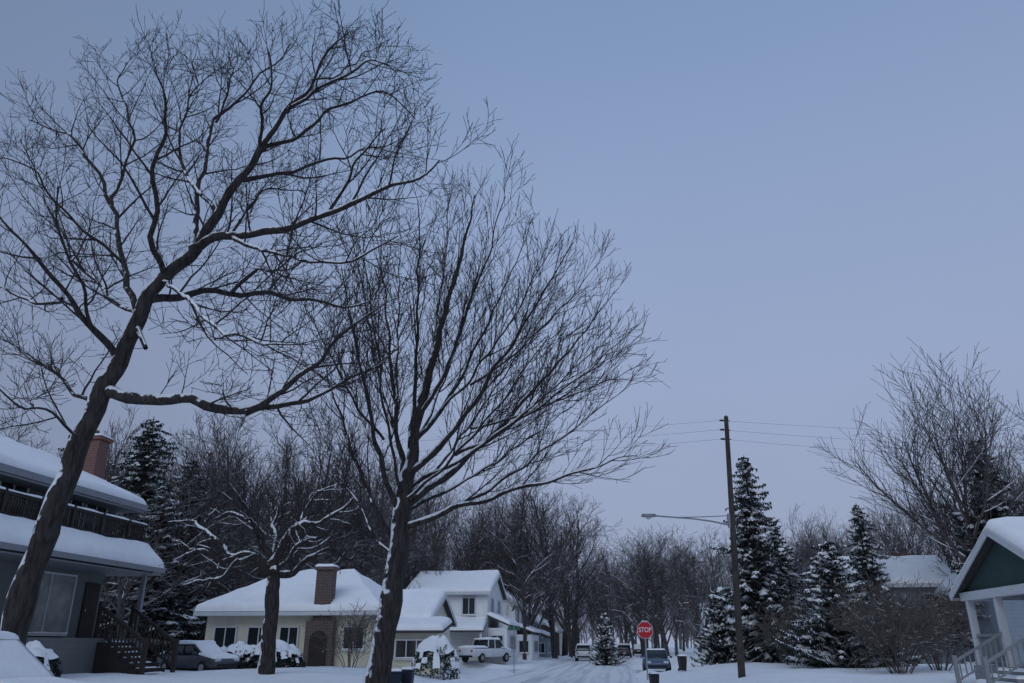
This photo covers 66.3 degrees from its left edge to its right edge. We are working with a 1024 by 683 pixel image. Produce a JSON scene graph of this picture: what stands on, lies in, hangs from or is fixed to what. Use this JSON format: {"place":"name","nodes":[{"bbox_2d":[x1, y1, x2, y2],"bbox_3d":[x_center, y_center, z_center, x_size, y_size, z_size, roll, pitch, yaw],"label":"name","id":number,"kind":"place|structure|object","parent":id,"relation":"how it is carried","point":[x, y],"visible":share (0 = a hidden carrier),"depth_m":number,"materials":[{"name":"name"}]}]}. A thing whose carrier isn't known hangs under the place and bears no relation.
{"place":"outdoors","nodes":[
{"label":"outdoors","id":0,"kind":"place"},
{"bbox_2d":[0,0,1023,643],"label":"sky","id":1,"kind":"structure","parent":0,"point":[794,193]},
{"bbox_2d":[60,644,995,682],"bbox_3d":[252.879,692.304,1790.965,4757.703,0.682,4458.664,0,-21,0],"label":"ground","id":2,"kind":"structure","parent":0,"point":[471,671],"depth_m":30.79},
{"bbox_2d":[0,399,49,448],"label":"bare tree","id":3,"kind":"object","parent":2,"relation":"on","point":[14,412],"visible":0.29,"depth_m":59.91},
{"bbox_2d":[26,640,62,677],"bbox_3d":[-14.050,9.331,22.657,2.162,1.326,2.248,0,-21,0],"label":"evergreen shrub","id":4,"kind":"object","parent":2,"relation":"on","point":[47,657],"visible":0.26,"depth_m":22.65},
{"bbox_2d":[0,631,89,682],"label":"snow bank","id":5,"kind":"object","parent":2,"relation":"on","point":[20,662],"visible":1,"depth_m":11.15,"materials":[{"name":"snow"}]},
{"bbox_2d":[0,430,179,675],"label":"two storey house","id":6,"kind":"structure","parent":2,"relation":"on","point":[90,551],"depth_m":29.28,"materials":[{"name":"grey"}]},
{"bbox_2d":[0,481,28,514],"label":"window","id":7,"kind":"structure","parent":6,"relation":"in","point":[25,490],"depth_m":27.74,"materials":[{"name":"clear glass"}]},
{"bbox_2d":[27,571,77,635],"bbox_3d":[-17.231,9.711,29.060,0.131,2.240,2.840,-3,-21,7],"label":"window","id":8,"kind":"structure","parent":6,"relation":"in","point":[52,613],"depth_m":29.44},
{"bbox_2d":[76,582,100,637],"bbox_3d":[-16.910,10.764,31.372,0.120,2.100,0.900,-3,-21,7],"label":"door","id":9,"kind":"structure","parent":6,"relation":"in","point":[89,603],"depth_m":31.32,"materials":[{"name":"brown wood"}]},
{"bbox_2d":[104,404,144,477],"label":"bare tree","id":10,"kind":"object","parent":2,"relation":"on","point":[115,442],"visible":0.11,"depth_m":65.68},
{"bbox_2d":[100,483,171,612],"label":"bare tree","id":11,"kind":"object","parent":2,"relation":"on","point":[105,579],"visible":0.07,"depth_m":44.78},
{"bbox_2d":[103,410,175,512],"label":"bare tree","id":12,"kind":"object","parent":2,"relation":"on","point":[109,455],"visible":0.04,"depth_m":58.15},
{"bbox_2d":[98,417,195,654],"bbox_3d":[-24.637,12.634,50.255,9.921,16.522,12.063,9,-23,-23],"label":"spruce tree","id":13,"kind":"object","parent":2,"relation":"on","point":[147,465],"visible":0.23,"depth_m":52.12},
{"bbox_2d":[98,483,211,662],"bbox_3d":[-21.766,14.029,47.216,8.410,10.995,8.312,-17,-27,38],"label":"spruce tree","id":14,"kind":"object","parent":2,"relation":"on","point":[160,610],"visible":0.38,"depth_m":46.59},
{"bbox_2d":[100,479,216,637],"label":"bare tree","id":15,"kind":"object","parent":2,"relation":"on","point":[122,598],"visible":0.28,"depth_m":42.96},
{"bbox_2d":[151,456,223,619],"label":"bare tree","id":16,"kind":"object","parent":2,"relation":"on","point":[196,507],"visible":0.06,"depth_m":55.59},
{"bbox_2d":[157,640,238,670],"bbox_3d":[-13.927,13.998,34.796,4.074,1.401,1.830,-12,-24,29],"label":"parked car","id":17,"kind":"object","parent":2,"relation":"on","point":[201,655],"visible":0.86,"depth_m":34.12,"materials":[{"name":"grey paint"}]},
{"bbox_2d":[169,458,229,639],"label":"spruce tree","id":18,"kind":"object","parent":2,"relation":"on","point":[197,628],"visible":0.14,"depth_m":56.96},
{"bbox_2d":[131,458,270,654],"bbox_3d":[-19.676,13.351,47.051,9.346,11.734,8.052,18,-28,-39],"label":"bare tree","id":19,"kind":"object","parent":2,"relation":"on","point":[179,568],"visible":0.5,"depth_m":46.89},
{"bbox_2d":[173,409,244,637],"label":"bare tree","id":20,"kind":"object","parent":2,"relation":"on","point":[198,453],"visible":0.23,"depth_m":59.61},
{"bbox_2d":[161,429,272,583],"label":"bare tree","id":21,"kind":"object","parent":2,"relation":"on","point":[204,460],"visible":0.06,"depth_m":72.95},
{"bbox_2d":[151,507,290,639],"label":"bare tree","id":22,"kind":"object","parent":2,"relation":"on","point":[200,636],"visible":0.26,"depth_m":49.99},
{"bbox_2d":[181,411,275,601],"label":"bare tree","id":23,"kind":"object","parent":2,"relation":"on","point":[226,492],"visible":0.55,"depth_m":54.06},
{"bbox_2d":[216,641,256,669],"bbox_3d":[-12.310,14.236,35.457,1.936,1.331,1.932,0,-21,0],"label":"evergreen shrub","id":24,"kind":"object","parent":2,"relation":"on","point":[240,649],"visible":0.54,"depth_m":35.12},
{"bbox_2d":[198,444,280,638],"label":"bare tree","id":25,"kind":"object","parent":2,"relation":"on","point":[234,495],"visible":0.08,"depth_m":63.52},
{"bbox_2d":[173,514,313,610],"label":"bare tree","id":26,"kind":"object","parent":2,"relation":"on","point":[245,576],"visible":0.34,"depth_m":49.01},
{"bbox_2d":[176,413,317,578],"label":"bare tree","id":27,"kind":"object","parent":2,"relation":"on","point":[251,464],"visible":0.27,"depth_m":66.29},
{"bbox_2d":[0,0,500,645],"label":"oak tree","id":28,"kind":"object","parent":2,"relation":"on","point":[20,604],"visible":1,"depth_m":15.83,"materials":[{"name":"brown plant"}]},
{"bbox_2d":[156,472,366,674],"bbox_3d":[-9.570,8.749,29.642,8.374,8.543,6.845,0,-21,0],"label":"pruned tree","id":29,"kind":"object","parent":2,"relation":"on","point":[272,571],"visible":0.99,"depth_m":29.62,"materials":[{"name":"brown plant"}]},
{"bbox_2d":[198,513,331,603],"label":"bare tree","id":30,"kind":"object","parent":2,"relation":"on","point":[264,557],"visible":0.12,"depth_m":49.17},
{"bbox_2d":[245,639,294,668],"bbox_3d":[-10.964,14.245,35.651,2.406,1.330,2.387,12,-24,-28],"label":"evergreen shrub","id":31,"kind":"object","parent":2,"relation":"on","point":[282,647],"visible":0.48,"depth_m":35.16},
{"bbox_2d":[210,449,342,591],"bbox_3d":[-17.526,15.500,57.351,9.025,16.349,11.368,13,-24,-30],"label":"bare tree","id":32,"kind":"object","parent":2,"relation":"on","point":[272,492],"visible":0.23,"depth_m":58.74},
{"bbox_2d":[246,405,328,581],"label":"bare tree","id":33,"kind":"object","parent":2,"relation":"on","point":[287,458],"visible":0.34,"depth_m":63.17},
{"bbox_2d":[276,644,305,666],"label":"evergreen shrub","id":34,"kind":"object","parent":2,"relation":"on","point":[294,651],"visible":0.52,"depth_m":35.65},
{"bbox_2d":[259,466,357,575],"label":"bare tree","id":35,"kind":"object","parent":2,"relation":"on","point":[314,502],"visible":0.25,"depth_m":55.01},
{"bbox_2d":[251,406,366,570],"bbox_3d":[-14.842,13.797,56.437,6.194,18.821,9.325,19,-28,-40],"label":"bare tree","id":36,"kind":"object","parent":2,"relation":"on","point":[322,479],"visible":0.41,"depth_m":56.34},
{"bbox_2d":[261,443,367,554],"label":"bare tree","id":37,"kind":"object","parent":2,"relation":"on","point":[293,482],"visible":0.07,"depth_m":81.99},
{"bbox_2d":[193,564,456,674],"bbox_3d":[-9.269,15.336,42.766,13.240,5.770,9.440,-3,-21,7],"label":"bungalow","id":38,"kind":"object","parent":2,"relation":"on","point":[307,597],"visible":0.57,"depth_m":39.89,"materials":[{"name":"beige"}]},
{"bbox_2d":[213,626,237,646],"bbox_3d":[-14.654,15.143,39.944,1.240,1.190,0.130,-3,-21,7],"label":"window","id":39,"kind":"structure","parent":38,"relation":"in","point":[226,636],"depth_m":40.00,"materials":[{"name":"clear glass"}]},
{"bbox_2d":[246,626,261,644],"bbox_3d":[-12.870,15.058,39.725,1.240,1.190,0.130,-3,-21,7],"label":"window","id":40,"kind":"structure","parent":38,"relation":"in","point":[253,637],"depth_m":39.82,"materials":[{"name":"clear glass"}]},
{"bbox_2d":[278,626,299,647],"bbox_3d":[-11.277,14.981,39.526,1.040,1.190,0.130,-3,-21,7],"label":"window","id":41,"kind":"structure","parent":38,"relation":"in","point":[289,634],"depth_m":39.60,"materials":[{"name":"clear glass"}]},
{"bbox_2d":[307,631,326,666],"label":"arched door","id":42,"kind":"structure","parent":38,"relation":"in","point":[316,656],"depth_m":38.74,"materials":[{"name":"brown wood"}]},
{"bbox_2d":[394,639,427,659],"bbox_3d":[-4.850,14.816,37.709,1.640,0.940,0.130,-3,-21,7],"label":"window","id":43,"kind":"structure","parent":38,"relation":"in","point":[404,649],"depth_m":37.76,"materials":[{"name":"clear glass"}]},
{"bbox_2d":[288,529,380,584],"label":"bare tree","id":44,"kind":"object","parent":2,"relation":"on","point":[346,548],"visible":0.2,"depth_m":52.47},
{"bbox_2d":[287,456,382,576],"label":"bare tree","id":45,"kind":"object","parent":2,"relation":"on","point":[355,526],"visible":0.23,"depth_m":58.69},
{"bbox_2d":[304,601,378,667],"bbox_3d":[-7.792,13.627,36.678,3.440,3.072,3.312,14,-25,-32],"label":"bare bush","id":46,"kind":"object","parent":2,"relation":"on","point":[352,640],"visible":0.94,"depth_m":36.72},
{"bbox_2d":[304,401,391,571],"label":"bare tree","id":47,"kind":"object","parent":2,"relation":"on","point":[364,434],"visible":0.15,"depth_m":65.34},
{"bbox_2d":[306,446,399,566],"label":"bare tree","id":48,"kind":"object","parent":2,"relation":"on","point":[372,487],"visible":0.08,"depth_m":78.89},
{"bbox_2d":[304,449,432,577],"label":"bare tree","id":49,"kind":"object","parent":2,"relation":"on","point":[362,500],"visible":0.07,"depth_m":74.90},
{"bbox_2d":[326,473,413,585],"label":"bare tree","id":50,"kind":"object","parent":2,"relation":"on","point":[363,532],"visible":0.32,"depth_m":59.91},
{"bbox_2d":[342,520,430,588],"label":"bare tree","id":51,"kind":"object","parent":2,"relation":"on","point":[379,567],"visible":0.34,"depth_m":51.20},
{"bbox_2d":[356,435,422,580],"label":"bare tree","id":52,"kind":"object","parent":2,"relation":"on","point":[387,494],"visible":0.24,"depth_m":71.71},
{"bbox_2d":[401,666,414,682],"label":"wheelie bin","id":53,"kind":"object","parent":2,"relation":"on","point":[408,672],"visible":0.94,"depth_m":25.14,"materials":[{"name":"plastic"}]},
{"bbox_2d":[382,469,466,588],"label":"bare tree","id":54,"kind":"object","parent":2,"relation":"on","point":[435,524],"visible":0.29,"depth_m":69.07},
{"bbox_2d":[403,523,458,588],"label":"bare tree","id":55,"kind":"object","parent":2,"relation":"on","point":[426,562],"visible":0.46,"depth_m":64.15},
{"bbox_2d":[409,635,459,679],"bbox_3d":[-3.469,14.267,35.382,2.445,1.969,2.471,0,-21,0],"label":"evergreen shrub","id":56,"kind":"object","parent":2,"relation":"on","point":[437,646],"visible":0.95,"depth_m":35.02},
{"bbox_2d":[391,459,502,574],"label":"bare tree","id":57,"kind":"object","parent":2,"relation":"on","point":[451,519],"visible":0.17,"depth_m":80.44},
{"bbox_2d":[406,570,519,664],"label":"white house","id":58,"kind":"structure","parent":2,"relation":"on","point":[476,598],"depth_m":58.46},
{"bbox_2d":[462,597,475,615],"bbox_3d":[-3.212,19.667,58.202,1.040,1.340,0.130,-3,-21,7],"label":"window","id":59,"kind":"structure","parent":58,"relation":"in","point":[468,603],"depth_m":58.20,"materials":[{"name":"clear glass"}]},
{"bbox_2d":[445,507,494,570],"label":"bare tree","id":60,"kind":"object","parent":2,"relation":"on","point":[456,540],"visible":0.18,"depth_m":95.99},
{"bbox_2d":[446,482,500,570],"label":"bare tree","id":61,"kind":"object","parent":2,"relation":"on","point":[461,560],"visible":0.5,"depth_m":76.02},
{"bbox_2d":[275,134,676,682],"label":"maple tree","id":62,"kind":"object","parent":2,"relation":"on","point":[404,498],"visible":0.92,"depth_m":22.21,"materials":[{"name":"brown plant"}]},
{"bbox_2d":[457,637,511,662],"bbox_3d":[-1.859,21.947,55.840,1.904,1.674,4.700,-14,-25,33],"label":"pickup truck","id":63,"kind":"object","parent":2,"relation":"on","point":[482,648],"visible":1,"depth_m":55.15,"materials":[{"name":"white paint"}]},
{"bbox_2d":[439,483,545,590],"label":"bare tree","id":64,"kind":"object","parent":2,"relation":"on","point":[465,527],"visible":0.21,"depth_m":88.71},
{"bbox_2d":[463,512,535,595],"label":"bare tree","id":65,"kind":"object","parent":2,"relation":"on","point":[494,546],"visible":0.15,"depth_m":78.10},
{"bbox_2d":[468,473,544,614],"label":"bare tree","id":66,"kind":"object","parent":2,"relation":"on","point":[494,559],"visible":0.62,"depth_m":74.77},
{"bbox_2d":[466,492,571,659],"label":"bare tree","id":67,"kind":"object","parent":2,"relation":"on","point":[523,611],"visible":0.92,"depth_m":73.44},
{"bbox_2d":[489,458,553,604],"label":"bare tree","id":68,"kind":"object","parent":2,"relation":"on","point":[523,501],"visible":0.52,"depth_m":79.54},
{"bbox_2d":[503,589,541,660],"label":"white house","id":69,"kind":"structure","parent":2,"relation":"on","point":[532,649],"depth_m":71.61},
{"bbox_2d":[489,488,582,634],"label":"bare tree","id":70,"kind":"object","parent":2,"relation":"on","point":[542,533],"visible":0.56,"depth_m":80.99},
{"bbox_2d":[234,486,843,650],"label":"distant wood","id":71,"kind":"object","parent":2,"relation":"on","point":[688,634],"visible":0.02,"depth_m":176.63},
{"bbox_2d":[527,609,550,657],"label":"grey house","id":72,"kind":"structure","parent":2,"relation":"on","point":[544,647],"depth_m":86.07,"materials":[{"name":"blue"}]},
{"bbox_2d":[507,466,585,658],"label":"bare tree","id":73,"kind":"object","parent":2,"relation":"on","point":[554,651],"visible":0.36,"depth_m":83.64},
{"bbox_2d":[537,614,562,654],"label":"brown house","id":74,"kind":"structure","parent":2,"relation":"on","point":[545,627],"depth_m":100.76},
{"bbox_2d":[508,505,625,643],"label":"bare tree","id":75,"kind":"object","parent":2,"relation":"on","point":[578,634],"visible":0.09,"depth_m":133.28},
{"bbox_2d":[548,519,587,657],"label":"bare tree","id":76,"kind":"object","parent":2,"relation":"on","point":[568,613],"visible":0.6,"depth_m":99.11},
{"bbox_2d":[510,493,626,655],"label":"bare tree","id":77,"kind":"object","parent":2,"relation":"on","point":[564,644],"visible":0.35,"depth_m":105.23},
{"bbox_2d":[526,494,610,656],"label":"bare tree","id":78,"kind":"object","parent":2,"relation":"on","point":[574,632],"visible":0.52,"depth_m":105.46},
{"bbox_2d":[576,565,621,637],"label":"bare tree","id":79,"kind":"object","parent":2,"relation":"on","point":[587,609],"visible":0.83,"depth_m":102.52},
{"bbox_2d":[569,534,643,648],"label":"bare tree","id":80,"kind":"object","parent":2,"relation":"on","point":[630,633],"visible":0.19,"depth_m":130.28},
{"bbox_2d":[587,613,626,665],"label":"spruce tree","id":81,"kind":"object","parent":2,"relation":"on","point":[604,649],"visible":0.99,"depth_m":61.20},
{"bbox_2d":[597,552,647,643],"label":"bare tree","id":82,"kind":"object","parent":2,"relation":"on","point":[625,627],"visible":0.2,"depth_m":113.09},
{"bbox_2d":[586,527,681,647],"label":"bare tree","id":83,"kind":"object","parent":2,"relation":"on","point":[655,637],"visible":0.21,"depth_m":110.61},
{"bbox_2d":[595,526,688,648],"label":"bare tree","id":84,"kind":"object","parent":2,"relation":"on","point":[632,598],"visible":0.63,"depth_m":87.36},
{"bbox_2d":[637,622,652,679],"bbox_3d":[5.972,13.833,34.878,0.702,2.660,0.081,-1,-21,3],"label":"stop sign","id":85,"kind":"object","parent":2,"relation":"on","point":[645,630],"visible":1,"depth_m":35.16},
{"bbox_2d":[596,521,698,656],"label":"bare tree","id":86,"kind":"object","parent":2,"relation":"on","point":[642,643],"visible":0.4,"depth_m":94.90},
{"bbox_2d":[617,533,686,655],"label":"bare tree","id":87,"kind":"object","parent":2,"relation":"on","point":[654,596],"visible":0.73,"depth_m":84.85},
{"bbox_2d":[631,550,686,648],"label":"bare tree","id":88,"kind":"object","parent":2,"relation":"on","point":[662,643],"visible":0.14,"depth_m":99.45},
{"bbox_2d":[642,534,721,655],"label":"bare tree","id":89,"kind":"object","parent":2,"relation":"on","point":[677,625],"visible":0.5,"depth_m":80.12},
{"bbox_2d":[658,531,728,656],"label":"bare tree","id":90,"kind":"object","parent":2,"relation":"on","point":[688,583],"visible":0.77,"depth_m":69.94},
{"bbox_2d":[661,553,741,657],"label":"bare tree","id":91,"kind":"object","parent":2,"relation":"on","point":[711,587],"visible":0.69,"depth_m":59.48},
{"bbox_2d":[696,525,730,624],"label":"bare tree","id":92,"kind":"object","parent":2,"relation":"on","point":[713,557],"visible":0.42,"depth_m":91.52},
{"bbox_2d":[690,588,762,666],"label":"spruce tree","id":93,"kind":"object","parent":2,"relation":"on","point":[719,654],"visible":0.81,"depth_m":46.45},
{"bbox_2d":[720,415,745,677],"bbox_3d":[8.819,8.211,31.131,0.723,10.900,0.290,0,-21,0],"label":"utility pole","id":94,"kind":"object","parent":2,"relation":"on","point":[738,626],"visible":1,"depth_m":30.85,"materials":[{"name":"brown wood"}]},
{"bbox_2d":[641,513,730,527],"bbox_3d":[6.939,7.035,31.083,3.800,0.550,0.317,4,-22,-11],"label":"street lamp","id":95,"kind":"object","parent":94,"relation":"attached to","point":[648,515],"visible":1,"depth_m":31.14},
{"bbox_2d":[698,455,814,663],"bbox_3d":[14.847,13.742,48.382,7.159,13.613,7.075,-17,-27,38],"label":"spruce tree","id":96,"kind":"object","parent":2,"relation":"on","point":[759,565],"visible":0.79,"depth_m":47.72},
{"bbox_2d":[728,503,824,610],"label":"bare tree","id":97,"kind":"object","parent":2,"relation":"on","point":[817,532],"visible":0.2,"depth_m":68.34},
{"bbox_2d":[745,594,821,664],"bbox_3d":[14.386,14.606,39.872,4.183,3.481,5.095,-19,-28,40],"label":"bare bush","id":98,"kind":"object","parent":2,"relation":"on","point":[767,632],"visible":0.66,"depth_m":40.25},
{"bbox_2d":[756,522,813,662],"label":"spruce tree","id":99,"kind":"object","parent":2,"relation":"on","point":[786,574],"visible":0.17,"depth_m":52.38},
{"bbox_2d":[785,529,839,614],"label":"bare tree","id":100,"kind":"object","parent":2,"relation":"on","point":[804,583],"visible":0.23,"depth_m":56.53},
{"bbox_2d":[785,505,852,612],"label":"bare tree","id":101,"kind":"object","parent":2,"relation":"on","point":[823,536],"visible":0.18,"depth_m":60.15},
{"bbox_2d":[770,539,917,667],"bbox_3d":[15.744,12.712,37.790,5.820,6.230,6.582,-12,-24,28],"label":"spruce tree","id":102,"kind":"object","parent":2,"relation":"on","point":[828,650],"visible":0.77,"depth_m":37.36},
{"bbox_2d":[816,495,940,572],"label":"bare tree","id":103,"kind":"object","parent":2,"relation":"on","point":[891,548],"visible":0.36,"depth_m":53.37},
{"bbox_2d":[843,504,930,663],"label":"spruce tree","id":104,"kind":"object","parent":2,"relation":"on","point":[863,560],"visible":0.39,"depth_m":47.20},
{"bbox_2d":[825,553,952,663],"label":"blue grey house","id":105,"kind":"structure","parent":2,"relation":"on","point":[907,569],"depth_m":48.25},
{"bbox_2d":[817,569,986,673],"bbox_3d":[14.916,11.062,31.174,5.957,3.953,6.142,14,-25,-32],"label":"bare bush","id":106,"kind":"object","parent":2,"relation":"on","point":[893,635],"visible":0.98,"depth_m":30.51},
{"bbox_2d":[847,493,959,564],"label":"bare tree","id":107,"kind":"object","parent":2,"relation":"on","point":[901,527],"visible":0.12,"depth_m":72.15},
{"bbox_2d":[868,494,956,567],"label":"bare tree","id":108,"kind":"object","parent":2,"relation":"on","point":[904,548],"visible":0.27,"depth_m":57.99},
{"bbox_2d":[807,337,1023,562],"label":"bare tree","id":109,"kind":"object","parent":2,"relation":"on","point":[950,474],"visible":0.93,"depth_m":44.44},
{"bbox_2d":[883,579,994,670],"bbox_3d":[18.285,12.117,33.861,4.748,3.937,5.004,0,-21,0],"label":"bare bush","id":110,"kind":"object","parent":2,"relation":"on","point":[964,622],"visible":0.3,"depth_m":33.23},
{"bbox_2d":[907,481,1023,575],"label":"bare tree","id":111,"kind":"object","parent":2,"relation":"on","point":[938,544],"visible":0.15,"depth_m":48.85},
{"bbox_2d":[934,565,1023,664],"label":"blue grey house","id":112,"kind":"structure","parent":2,"relation":"on","point":[1014,611],"depth_m":40.64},
{"bbox_2d":[948,517,1023,682],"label":"porch house","id":113,"kind":"structure","parent":2,"relation":"on","point":[992,569],"depth_m":22.22,"materials":[{"name":"green"}]},
{"bbox_2d":[948,437,1023,663],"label":"spruce tree","id":114,"kind":"object","parent":2,"relation":"on","point":[996,511],"visible":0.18,"depth_m":44.30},
{"bbox_2d":[975,391,1023,516],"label":"bare tree","id":115,"kind":"object","parent":2,"relation":"on","point":[1020,504],"visible":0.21,"depth_m":56.24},
{"bbox_2d":[481,649,638,682],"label":"road","id":116,"kind":"structure","parent":0,"point":[570,670],"depth_m":43.28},
{"bbox_2d":[575,643,593,660],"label":"parked suv","id":117,"kind":"object","parent":116,"relation":"on","point":[583,650],"visible":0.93,"depth_m":76.34,"materials":[{"name":"white paint"}]},
{"bbox_2d":[482,669,665,672],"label":"side road","id":118,"kind":"structure","parent":0,"point":[520,670],"depth_m":50.42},
{"bbox_2d":[640,648,671,670],"bbox_3d":[8.679,19.221,47.253,1.872,1.351,4.167,-3,-21,7],"label":"parked car","id":119,"kind":"object","parent":118,"relation":"on","point":[657,658],"visible":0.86,"depth_m":45.96,"materials":[{"name":"blue paint"}]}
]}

